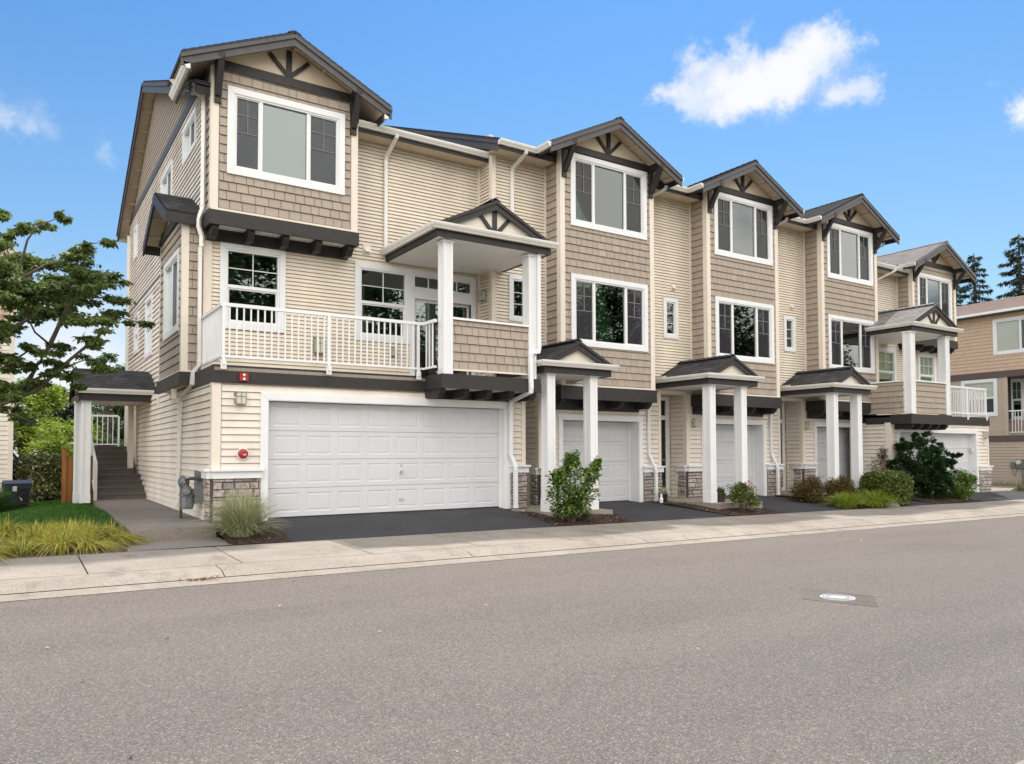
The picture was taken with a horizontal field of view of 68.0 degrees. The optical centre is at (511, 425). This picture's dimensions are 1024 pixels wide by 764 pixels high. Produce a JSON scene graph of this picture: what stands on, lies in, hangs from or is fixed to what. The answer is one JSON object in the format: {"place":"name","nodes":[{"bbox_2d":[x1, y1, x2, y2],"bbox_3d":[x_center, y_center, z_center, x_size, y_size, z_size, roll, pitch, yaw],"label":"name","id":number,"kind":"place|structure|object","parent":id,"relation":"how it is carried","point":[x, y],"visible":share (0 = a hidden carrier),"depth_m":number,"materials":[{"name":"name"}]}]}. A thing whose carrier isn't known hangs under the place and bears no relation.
{"place":"outdoors","nodes":[
{"label":"outdoors","id":0,"kind":"place"},
{"bbox_2d":[0,500,122,539],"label":"lawn","id":1,"kind":"structure","parent":0,"point":[28,516],"depth_m":14.39,"materials":[{"name":"plant"}]},
{"bbox_2d":[0,485,28,511],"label":"shrub","id":2,"kind":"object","parent":1,"relation":"on","point":[5,507],"depth_m":17.04,"materials":[{"name":"green plant"}]},
{"bbox_2d":[1,480,32,509],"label":"wheeled bin","id":3,"kind":"object","parent":1,"relation":"on","point":[21,487],"visible":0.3,"depth_m":18.02,"materials":[{"name":"black plastic"}]},
{"bbox_2d":[61,447,97,503],"bbox_3d":[-10.929,1.315,19.166,0.800,1.540,0.140,1,-2,-33],"label":"wood fence","id":4,"kind":"object","parent":1,"relation":"on","point":[67,483],"visible":0.45,"depth_m":19.01,"materials":[{"name":"brown wood"}]},
{"bbox_2d":[69,368,155,503],"bbox_3d":[-10.939,0.324,20.459,1.748,3.436,5.046,1,-2,-33],"label":"side porch","id":5,"kind":"object","parent":1,"relation":"on","point":[130,389],"visible":0.84,"depth_m":18.81,"materials":[{"name":"wood"}]},
{"bbox_2d":[0,513,166,563],"bbox_3d":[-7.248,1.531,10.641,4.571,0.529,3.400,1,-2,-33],"label":"golden grass","id":6,"kind":"structure","parent":0,"point":[60,538],"depth_m":10.79,"materials":[{"name":"yellow plant"}]},
{"bbox_2d":[93,499,215,542],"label":"path","id":7,"kind":"structure","parent":0,"point":[152,520],"depth_m":13.20,"materials":[{"name":"grey concrete"}]},
{"bbox_2d":[91,446,145,504],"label":"concrete steps","id":8,"kind":"structure","parent":7,"relation":"on","point":[117,478],"depth_m":19.91,"materials":[{"name":"grey concrete"}]},
{"bbox_2d":[267,507,556,541],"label":"driveway","id":9,"kind":"structure","parent":0,"point":[318,528],"depth_m":13.93,"materials":[{"name":"grey asphalt"}]},
{"bbox_2d":[0,516,1023,763],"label":"road","id":10,"kind":"structure","parent":0,"point":[588,658],"depth_m":5.48,"materials":[{"name":"grey asphalt"}]},
{"bbox_2d":[47,529,965,756],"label":"scattered leaves","id":11,"kind":"object","parent":10,"relation":"on","point":[456,618],"visible":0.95,"depth_m":6.34,"materials":[{"name":"brown plant"}]},
{"bbox_2d":[0,513,1023,601],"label":"gutter","id":12,"kind":"object","parent":10,"relation":"on","point":[52,594],"visible":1,"depth_m":10.28,"materials":[{"name":"concrete"}]},
{"bbox_2d":[178,575,218,582],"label":"dry leaves","id":13,"kind":"object","parent":12,"relation":"on","point":[203,578],"visible":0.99,"depth_m":8.97,"materials":[{"name":"brown plant"}]},
{"bbox_2d":[802,588,878,606],"bbox_3d":[3.463,1.836,8.073,0.872,0.034,0.693,-1,-2,32],"label":"asphalt patch","id":14,"kind":"object","parent":10,"relation":"on","point":[815,594],"visible":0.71,"depth_m":8.01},
{"bbox_2d":[820,594,855,600],"bbox_3d":[3.442,1.833,8.023,0.349,0.038,0.349,1,-2,-33],"label":"utility cover","id":15,"kind":"object","parent":14,"relation":"on","point":[839,597],"visible":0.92,"depth_m":8.00,"materials":[{"name":"white metal"}]},
{"bbox_2d":[0,499,1023,579],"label":"sidewalk","id":16,"kind":"structure","parent":0,"point":[36,567],"depth_m":11.96,"materials":[{"name":"concrete"}]},
{"bbox_2d":[0,0,1023,457],"label":"sky","id":17,"kind":"structure","parent":0,"point":[913,107],"materials":[{"name":"blue"}]},
{"bbox_2d":[1,489,1023,759],"bbox_3d":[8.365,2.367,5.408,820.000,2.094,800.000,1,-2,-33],"label":"ground","id":18,"kind":"structure","parent":0,"point":[441,559],"depth_m":12.10,"materials":[{"name":"grey concrete"}]},
{"bbox_2d":[0,248,32,504],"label":"neighbour house","id":19,"kind":"structure","parent":18,"relation":"on","point":[6,448],"depth_m":19.98,"materials":[{"name":"beige"}]},
{"bbox_2d":[13,377,70,459],"bbox_3d":[-18.615,0.607,28.412,4.006,5.060,3.892,1,-2,-33],"label":"lime tree","id":20,"kind":"object","parent":18,"relation":"on","point":[40,403],"visible":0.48,"depth_m":28.67,"materials":[{"name":"green plant"}]},
{"bbox_2d":[12,450,72,503],"bbox_3d":[-12.829,1.525,20.554,1.934,1.717,1.777,1,-2,-33],"label":"rounded hedge","id":21,"kind":"object","parent":18,"relation":"on","point":[42,472],"visible":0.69,"depth_m":20.29,"materials":[{"name":"green plant"}]},
{"bbox_2d":[15,417,108,456],"bbox_3d":[-15.544,1.306,26.667,2.584,3.517,3.978,0,-2,-9],"label":"lime tree","id":22,"kind":"object","parent":18,"relation":"on","point":[46,445],"visible":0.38,"depth_m":26.05,"materials":[{"name":"green plant"}]},
{"bbox_2d":[34,385,98,442],"bbox_3d":[-22.661,0.763,38.339,3.154,5.471,3.134,1,-2,-33],"label":"dark tree","id":23,"kind":"object","parent":18,"relation":"on","point":[67,414],"visible":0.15,"depth_m":37.76,"materials":[{"name":"green plant"}]},
{"bbox_2d":[0,208,154,427],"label":"dogwood tree","id":24,"kind":"object","parent":18,"relation":"on","point":[80,284],"visible":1,"depth_m":12.48,"materials":[{"name":"green plant"}]},
{"bbox_2d":[72,434,123,469],"bbox_3d":[-13.807,1.651,25.611,2.275,2.752,1.524,1,-2,-33],"label":"dark tree","id":25,"kind":"object","parent":18,"relation":"on","point":[109,441],"visible":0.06,"depth_m":25.57,"materials":[{"name":"green plant"}]},
{"bbox_2d":[91,405,124,444],"bbox_3d":[-17.410,0.625,33.978,2.726,5.411,5.073,-1,-2,12],"label":"green tree","id":26,"kind":"object","parent":18,"relation":"on","point":[120,414],"visible":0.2,"depth_m":33.07,"materials":[{"name":"green plant"}]},
{"bbox_2d":[92,351,124,439],"bbox_3d":[-15.699,0.113,29.698,1.886,6.115,1.796,1,-2,-33],"label":"green tree","id":27,"kind":"object","parent":18,"relation":"on","point":[106,358],"visible":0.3,"depth_m":29.37,"materials":[{"name":"green plant"}]},
{"bbox_2d":[127,537,232,551],"bbox_3d":[-5.041,1.784,11.400,1.420,0.025,0.930,1,-2,-33],"label":"path pad","id":28,"kind":"object","parent":18,"relation":"on","point":[184,543],"visible":0.84,"depth_m":11.39,"materials":[{"name":"grey concrete"}]},
{"bbox_2d":[216,525,292,544],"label":"bark mulch","id":29,"kind":"object","parent":18,"relation":"on","point":[255,537],"visible":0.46,"depth_m":11.92,"materials":[{"name":"brown wood"}]},
{"bbox_2d":[186,482,299,537],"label":"oat grass","id":30,"kind":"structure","parent":29,"relation":"on","point":[242,520],"depth_m":11.85,"materials":[{"name":"green plant"}]},
{"bbox_2d":[116,30,558,538],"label":"townhouse","id":31,"kind":"structure","parent":18,"relation":"on","point":[287,197],"depth_m":15.29,"materials":[{"name":"beige"}]},
{"bbox_2d":[133,406,137,473],"bbox_3d":[-10.609,0.410,21.332,0.040,1.900,0.990,1,-2,-33],"label":"side door","id":32,"kind":"structure","parent":31,"relation":"attached to","point":[135,441],"depth_m":21.12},
{"bbox_2d":[133,409,135,469],"bbox_3d":[-10.601,0.445,21.335,0.022,1.790,0.810,1,-2,-33],"label":"door leaf","id":33,"kind":"structure","parent":32,"relation":"in","point":[134,409],"depth_m":21.28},
{"bbox_2d":[133,224,137,260],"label":"window","id":34,"kind":"structure","parent":31,"relation":"in","point":[135,254],"depth_m":23.03,"materials":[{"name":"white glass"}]},
{"bbox_2d":[133,311,138,355],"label":"window","id":35,"kind":"structure","parent":31,"relation":"in","point":[135,331],"depth_m":22.80,"materials":[{"name":"white glass"}]},
{"bbox_2d":[144,293,152,358],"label":"window","id":36,"kind":"structure","parent":31,"relation":"in","point":[148,337],"depth_m":20.70,"materials":[{"name":"white glass"}]},
{"bbox_2d":[160,159,172,194],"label":"window","id":37,"kind":"structure","parent":31,"relation":"in","point":[166,185],"depth_m":18.30,"materials":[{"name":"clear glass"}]},
{"bbox_2d":[182,106,197,166],"bbox_3d":[-6.761,-6.066,16.037,0.138,0.790,1.440,1,-2,-33],"label":"window","id":38,"kind":"structure","parent":31,"relation":"in","point":[189,133],"depth_m":16.01,"materials":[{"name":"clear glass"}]},
{"bbox_2d":[178,471,203,517],"bbox_3d":[-5.727,1.267,13.555,0.379,0.906,0.722,1,-2,-33],"label":"gas meter","id":39,"kind":"object","parent":31,"relation":"attached to","point":[190,497],"visible":0.94,"depth_m":13.48,"materials":[{"name":"grey metal"}]},
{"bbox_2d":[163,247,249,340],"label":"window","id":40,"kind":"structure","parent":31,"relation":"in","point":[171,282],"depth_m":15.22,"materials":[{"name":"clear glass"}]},
{"bbox_2d":[234,391,246,404],"bbox_3d":[-4.729,-0.476,13.237,0.204,0.238,0.124,1,-2,-33],"label":"wall lantern","id":41,"kind":"object","parent":31,"relation":"attached to","point":[240,398],"depth_m":13.20,"materials":[{"name":"white glass"}]},
{"bbox_2d":[236,448,248,459],"bbox_3d":[-4.687,0.499,13.234,0.210,0.210,0.086,1,-2,-33],"label":"fire bell","id":42,"kind":"object","parent":31,"relation":"attached to","point":[242,453],"visible":1,"depth_m":13.21,"materials":[{"name":"red metal"}]},
{"bbox_2d":[239,373,248,380],"bbox_3d":[-4.679,-0.842,13.245,0.150,0.140,0.065,1,-2,-33],"label":"fire alarm","id":43,"kind":"object","parent":31,"relation":"attached to","point":[243,376],"visible":1,"depth_m":13.22,"materials":[{"name":"red plastic"}]},
{"bbox_2d":[219,242,285,332],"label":"window","id":44,"kind":"structure","parent":31,"relation":"in","point":[267,270],"depth_m":15.30,"materials":[{"name":"clear glass"}]},
{"bbox_2d":[227,85,344,195],"bbox_3d":[-4.444,-5.582,15.041,2.320,1.680,0.138,1,-2,-33],"label":"window","id":45,"kind":"structure","parent":31,"relation":"in","point":[270,138],"depth_m":15.02,"materials":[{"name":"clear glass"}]},
{"bbox_2d":[313,336,322,353],"bbox_3d":[-3.977,-1.655,15.683,0.240,0.356,0.134,1,-2,-33],"label":"wall lantern","id":46,"kind":"object","parent":31,"relation":"attached to","point":[315,345],"depth_m":15.64,"materials":[{"name":"grey metal"}]},
{"bbox_2d":[354,261,411,344],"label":"window","id":47,"kind":"structure","parent":31,"relation":"in","point":[366,274],"depth_m":16.81,"materials":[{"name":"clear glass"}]},
{"bbox_2d":[268,402,498,518],"bbox_3d":[-2.336,0.674,15.005,4.940,2.112,0.115,1,-2,-33],"label":"garage door","id":48,"kind":"structure","parent":31,"relation":"in","point":[454,448],"depth_m":14.85,"materials":[{"name":"metal"}]},
{"bbox_2d":[391,347,394,356],"bbox_3d":[-2.589,-1.613,16.611,0.132,0.216,0.104,1,-2,-33],"label":"wall lantern","id":49,"kind":"object","parent":31,"relation":"attached to","point":[392,351],"depth_m":16.57,"materials":[{"name":"beige glass"}]},
{"bbox_2d":[375,269,475,375],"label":"patio door","id":50,"kind":"structure","parent":31,"relation":"in","point":[424,283],"depth_m":17.61,"materials":[{"name":"white glass"}]},
{"bbox_2d":[320,116,683,516],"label":"townhouse","id":51,"kind":"structure","parent":18,"relation":"on","point":[584,198],"depth_m":18.38,"materials":[{"name":"beige"}]},
{"bbox_2d":[479,290,486,301],"bbox_3d":[-0.689,-3.021,17.711,0.124,0.259,0.180,1,-2,-33],"label":"wall lantern","id":52,"kind":"object","parent":51,"relation":"attached to","point":[482,295],"depth_m":17.67,"materials":[{"name":"beige glass"}]},
{"bbox_2d":[508,274,521,321],"bbox_3d":[-0.196,-2.933,18.392,0.682,1.372,1.338,1,-2,-33],"label":"window","id":53,"kind":"structure","parent":51,"relation":"in","point":[515,281],"depth_m":17.84,"materials":[{"name":"clear glass"}]},
{"bbox_2d":[563,421,628,501],"bbox_3d":[2.065,0.948,19.410,2.440,2.072,0.049,1,-2,-33],"label":"garage door","id":54,"kind":"structure","parent":51,"relation":"in","point":[612,436],"depth_m":19.68,"materials":[{"name":"white metal"}]},
{"bbox_2d":[570,153,646,239],"bbox_3d":[2.383,-5.604,18.748,2.440,1.750,0.138,1,-2,-33],"label":"window","id":55,"kind":"structure","parent":51,"relation":"in","point":[605,196],"depth_m":18.73,"materials":[{"name":"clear glass"}]},
{"bbox_2d":[570,273,647,351],"bbox_3d":[2.394,-2.726,18.649,2.450,1.710,0.138,1,-2,-33],"label":"window","id":56,"kind":"structure","parent":51,"relation":"in","point":[606,313],"depth_m":18.63,"materials":[{"name":"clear glass"}]},
{"bbox_2d":[0,508,1023,594],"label":"kerb","id":57,"kind":"structure","parent":18,"relation":"on","point":[13,586],"depth_m":10.70,"materials":[{"name":"concrete"}]},
{"bbox_2d":[518,511,636,525],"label":"bark mulch","id":58,"kind":"object","parent":18,"relation":"on","point":[577,518],"visible":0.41,"depth_m":15.61,"materials":[{"name":"brown wood"}]},
{"bbox_2d":[544,449,602,521],"bbox_3d":[1.228,1.217,15.278,1.199,1.474,0.890,3,-4,-55],"label":"shrub","id":59,"kind":"object","parent":58,"relation":"on","point":[572,506],"visible":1,"depth_m":15.17,"materials":[{"name":"green plant"}]},
{"bbox_2d":[441,159,804,514],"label":"townhouse","id":60,"kind":"structure","parent":18,"relation":"on","point":[717,352],"depth_m":20.95,"materials":[{"name":"beige"}]},
{"bbox_2d":[663,297,678,338],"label":"window","id":61,"kind":"structure","parent":60,"relation":"in","point":[670,305],"depth_m":20.61,"materials":[{"name":"clear glass"}]},
{"bbox_2d":[691,418,699,426],"bbox_3d":[5.061,-0.071,20.910,0.204,0.238,0.124,1,-2,-33],"label":"wall lantern","id":62,"kind":"object","parent":60,"relation":"attached to","point":[695,422],"depth_m":20.87,"materials":[{"name":"white glass"}]},
{"bbox_2d":[717,487,726,501],"bbox_3d":[5.206,1.699,18.884,0.371,0.428,0.363,1,-2,-33],"label":"plant pot","id":63,"kind":"object","parent":60,"relation":"on","point":[721,495],"visible":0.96,"depth_m":18.82,"materials":[{"name":"brown ceramic"}]},
{"bbox_2d":[716,425,752,495],"bbox_3d":[6.203,1.033,22.125,2.440,2.072,0.049,1,-2,-33],"label":"garage door","id":64,"kind":"structure","parent":60,"relation":"in","point":[725,457],"depth_m":22.17,"materials":[{"name":"white metal"}]},
{"bbox_2d":[713,192,772,265],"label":"window","id":65,"kind":"structure","parent":60,"relation":"in","point":[743,230],"depth_m":21.46,"materials":[{"name":"clear glass"}]},
{"bbox_2d":[714,296,774,363],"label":"window","id":66,"kind":"structure","parent":60,"relation":"in","point":[744,329],"depth_m":21.37,"materials":[{"name":"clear glass"}]},
{"bbox_2d":[654,501,786,515],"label":"bark mulch","id":67,"kind":"object","parent":18,"relation":"on","point":[771,511],"visible":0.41,"depth_m":18.36,"materials":[{"name":"brown wood"}]},
{"bbox_2d":[658,487,668,502],"bbox_3d":[3.901,1.782,19.632,0.333,0.422,0.287,-2,-2,34],"label":"plant pot","id":68,"kind":"object","parent":67,"relation":"on","point":[663,492],"visible":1,"depth_m":19.55,"materials":[{"name":"grey ceramic"}]},
{"bbox_2d":[726,480,761,511],"bbox_3d":[5.569,1.700,18.222,0.873,0.773,0.770,-1,-2,10],"label":"flowering shrub","id":69,"kind":"object","parent":67,"relation":"on","point":[739,494],"visible":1,"depth_m":18.15,"materials":[{"name":"green plant"}]},
{"bbox_2d":[563,193,900,504],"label":"townhouse","id":70,"kind":"structure","parent":18,"relation":"on","point":[828,311],"depth_m":23.68,"materials":[{"name":"beige wood"}]},
{"bbox_2d":[783,315,795,351],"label":"window","id":71,"kind":"structure","parent":70,"relation":"in","point":[789,322],"depth_m":23.40,"materials":[{"name":"clear glass"}]},
{"bbox_2d":[817,427,849,485],"bbox_3d":[10.440,1.106,24.909,2.440,2.044,0.045,1,-2,-33],"label":"garage door","id":72,"kind":"structure","parent":70,"relation":"in","point":[844,433],"depth_m":25.15,"materials":[{"name":"white metal"}]},
{"bbox_2d":[826,221,872,286],"bbox_3d":[10.759,-5.432,24.245,2.440,1.750,0.138,1,-2,-33],"label":"window","id":73,"kind":"structure","parent":70,"relation":"in","point":[849,252],"depth_m":24.26,"materials":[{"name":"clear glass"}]},
{"bbox_2d":[827,314,874,373],"bbox_3d":[10.771,-2.554,24.146,2.450,1.710,0.138,1,-2,-33],"label":"window","id":74,"kind":"structure","parent":70,"relation":"in","point":[849,344],"depth_m":24.15,"materials":[{"name":"clear glass"}]},
{"bbox_2d":[775,495,885,508],"bbox_3d":[9.366,2.172,22.048,2.136,0.268,2.910,1,-2,-33],"label":"planting bed","id":75,"kind":"object","parent":18,"relation":"on","point":[858,505],"visible":0.17,"depth_m":20.77,"materials":[{"name":"soil"}]},
{"bbox_2d":[786,474,827,502],"bbox_3d":[8.328,1.806,21.342,1.165,0.844,1.210,-1,-2,12],"label":"bronze bush","id":76,"kind":"object","parent":75,"relation":"on","point":[812,490],"visible":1,"depth_m":21.18,"materials":[{"name":"brown plant"}]},
{"bbox_2d":[823,475,860,497],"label":"bronze bush","id":77,"kind":"object","parent":75,"relation":"on","point":[844,484],"visible":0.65,"depth_m":21.36,"materials":[{"name":"brown plant"}]},
{"bbox_2d":[818,490,872,507],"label":"golden grass clump","id":78,"kind":"object","parent":75,"relation":"on","point":[843,500],"visible":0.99,"depth_m":20.24,"materials":[{"name":"green plant"}]},
{"bbox_2d":[867,447,890,471],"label":"bronze shrub","id":79,"kind":"object","parent":75,"relation":"on","point":[884,456],"visible":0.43,"depth_m":23.87,"materials":[{"name":"brown plant"}]},
{"bbox_2d":[855,488,909,507],"bbox_3d":[9.885,1.974,20.885,2.032,0.544,1.963,1,-2,-33],"label":"golden grass clump","id":80,"kind":"object","parent":75,"relation":"on","point":[878,500],"visible":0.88,"depth_m":20.61,"materials":[{"name":"green plant"}]},
{"bbox_2d":[858,469,915,504],"bbox_3d":[10.675,1.790,21.683,1.406,1.079,1.353,1,-2,-33],"label":"boxwood","id":81,"kind":"object","parent":75,"relation":"on","point":[895,483],"visible":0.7,"depth_m":21.28,"materials":[{"name":"green plant"}]},
{"bbox_2d":[881,502,899,507],"bbox_3d":[10.566,2.271,21.198,0.591,0.300,0.403,1,-2,-33],"label":"garden rock","id":82,"kind":"object","parent":75,"relation":"on","point":[893,504],"visible":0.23,"depth_m":21.03,"materials":[{"name":"grey stone"}]},
{"bbox_2d":[670,240,993,492],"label":"townhouse","id":83,"kind":"structure","parent":18,"relation":"on","point":[915,329],"depth_m":26.18,"materials":[{"name":"beige"}]},
{"bbox_2d":[879,347,896,381],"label":"window","id":84,"kind":"structure","parent":83,"relation":"in","point":[887,356],"depth_m":26.84,"materials":[{"name":"clear glass"}]},
{"bbox_2d":[917,352,935,381],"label":"window","id":85,"kind":"structure","parent":83,"relation":"in","point":[926,362],"depth_m":28.26,"materials":[{"name":"clear glass"}]},
{"bbox_2d":[916,273,952,320],"bbox_3d":[15.358,-4.584,27.654,2.340,1.690,0.138,1,-2,-33],"label":"window","id":86,"kind":"structure","parent":83,"relation":"in","point":[930,288],"depth_m":27.75,"materials":[{"name":"clear glass"}]},
{"bbox_2d":[900,433,969,492],"bbox_3d":[14.201,1.290,25.589,4.740,2.004,0.045,1,-2,-33],"label":"garage door","id":87,"kind":"structure","parent":83,"relation":"in","point":[949,440],"depth_m":26.37,"materials":[{"name":"white metal"}]},
{"bbox_2d":[912,494,977,503],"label":"bark mulch","id":88,"kind":"object","parent":18,"relation":"on","point":[943,498],"visible":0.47,"depth_m":23.37,"materials":[{"name":"brown wood"}]},
{"bbox_2d":[884,430,963,498],"bbox_3d":[12.761,1.322,23.651,2.215,2.362,1.943,1,-2,-33],"label":"conifer shrub","id":89,"kind":"object","parent":88,"relation":"on","point":[931,474],"visible":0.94,"depth_m":23.39,"materials":[{"name":"green plant"}]},
{"bbox_2d":[943,468,980,499],"bbox_3d":[14.159,1.897,24.036,1.532,1.067,1.178,1,-2,-33],"label":"rose bush","id":90,"kind":"object","parent":88,"relation":"on","point":[968,479],"visible":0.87,"depth_m":23.86,"materials":[{"name":"green plant"}]},
{"bbox_2d":[956,285,966,306],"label":"spruce tree","id":91,"kind":"object","parent":18,"relation":"on","point":[958,301],"visible":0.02,"depth_m":60.13,"materials":[{"name":"green plant"}]},
{"bbox_2d":[957,253,994,304],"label":"spruce tree","id":92,"kind":"object","parent":18,"relation":"on","point":[975,294],"visible":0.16,"depth_m":56.23,"materials":[{"name":"green plant"}]},
{"bbox_2d":[950,295,1023,485],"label":"corner house","id":93,"kind":"structure","parent":18,"relation":"on","point":[988,354],"depth_m":38.02,"materials":[{"name":"beige"}]},
{"bbox_2d":[961,378,1011,418],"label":"window","id":94,"kind":"structure","parent":93,"relation":"in","point":[989,384],"depth_m":38.38,"materials":[{"name":"clear glass"}]},
{"bbox_2d":[992,315,1023,354],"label":"window","id":95,"kind":"structure","parent":93,"relation":"in","point":[1008,333],"depth_m":37.47,"materials":[{"name":"clear glass"}]},
{"bbox_2d":[1009,378,1023,419],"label":"window","id":96,"kind":"structure","parent":93,"relation":"in","point":[1017,385],"depth_m":38.22,"materials":[{"name":"clear glass"}]},
{"bbox_2d":[1010,459,1023,483],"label":"electric meter","id":97,"kind":"object","parent":93,"relation":"attached to","point":[1018,463],"visible":0.93,"depth_m":36.77,"materials":[{"name":"grey metal"}]},
{"bbox_2d":[995,234,1023,299],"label":"spruce tree","id":98,"kind":"object","parent":18,"relation":"on","point":[1018,271],"visible":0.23,"depth_m":50.34,"materials":[{"name":"green plant"}]},
{"bbox_2d":[578,509,593,519],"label":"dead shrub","id":99,"kind":"object","parent":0,"point":[585,516],"visible":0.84,"depth_m":15.39,"materials":[{"name":"brown plant"}]},
{"bbox_2d":[582,501,730,521],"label":"driveway","id":100,"kind":"structure","parent":0,"point":[641,511],"depth_m":17.77,"materials":[{"name":"grey asphalt"}]},
{"bbox_2d":[725,495,854,512],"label":"driveway","id":101,"kind":"structure","parent":0,"point":[783,504],"depth_m":20.25,"materials":[{"name":"grey asphalt"}]},
{"bbox_2d":[901,500,952,505],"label":"driveway","id":102,"kind":"structure","parent":0,"point":[915,502],"depth_m":22.49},
{"bbox_2d":[963,492,1023,501],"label":"driveway","id":103,"kind":"structure","parent":0,"point":[990,496],"depth_m":25.56,"materials":[{"name":"grey concrete"}]},
{"bbox_2d":[991,485,1018,490],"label":"side walk path","id":104,"kind":"structure","parent":0,"point":[1003,488],"depth_m":34.10,"materials":[{"name":"concrete"}]},
{"bbox_2d":[991,479,1023,488],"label":"weeds","id":105,"kind":"object","parent":104,"relation":"on","point":[1000,483],"visible":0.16,"depth_m":36.46,"materials":[{"name":"plant"}]},
{"bbox_2d":[992,490,1023,495],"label":"driveway","id":106,"kind":"structure","parent":0,"point":[1015,493],"depth_m":27.53,"materials":[{"name":"grey concrete"}]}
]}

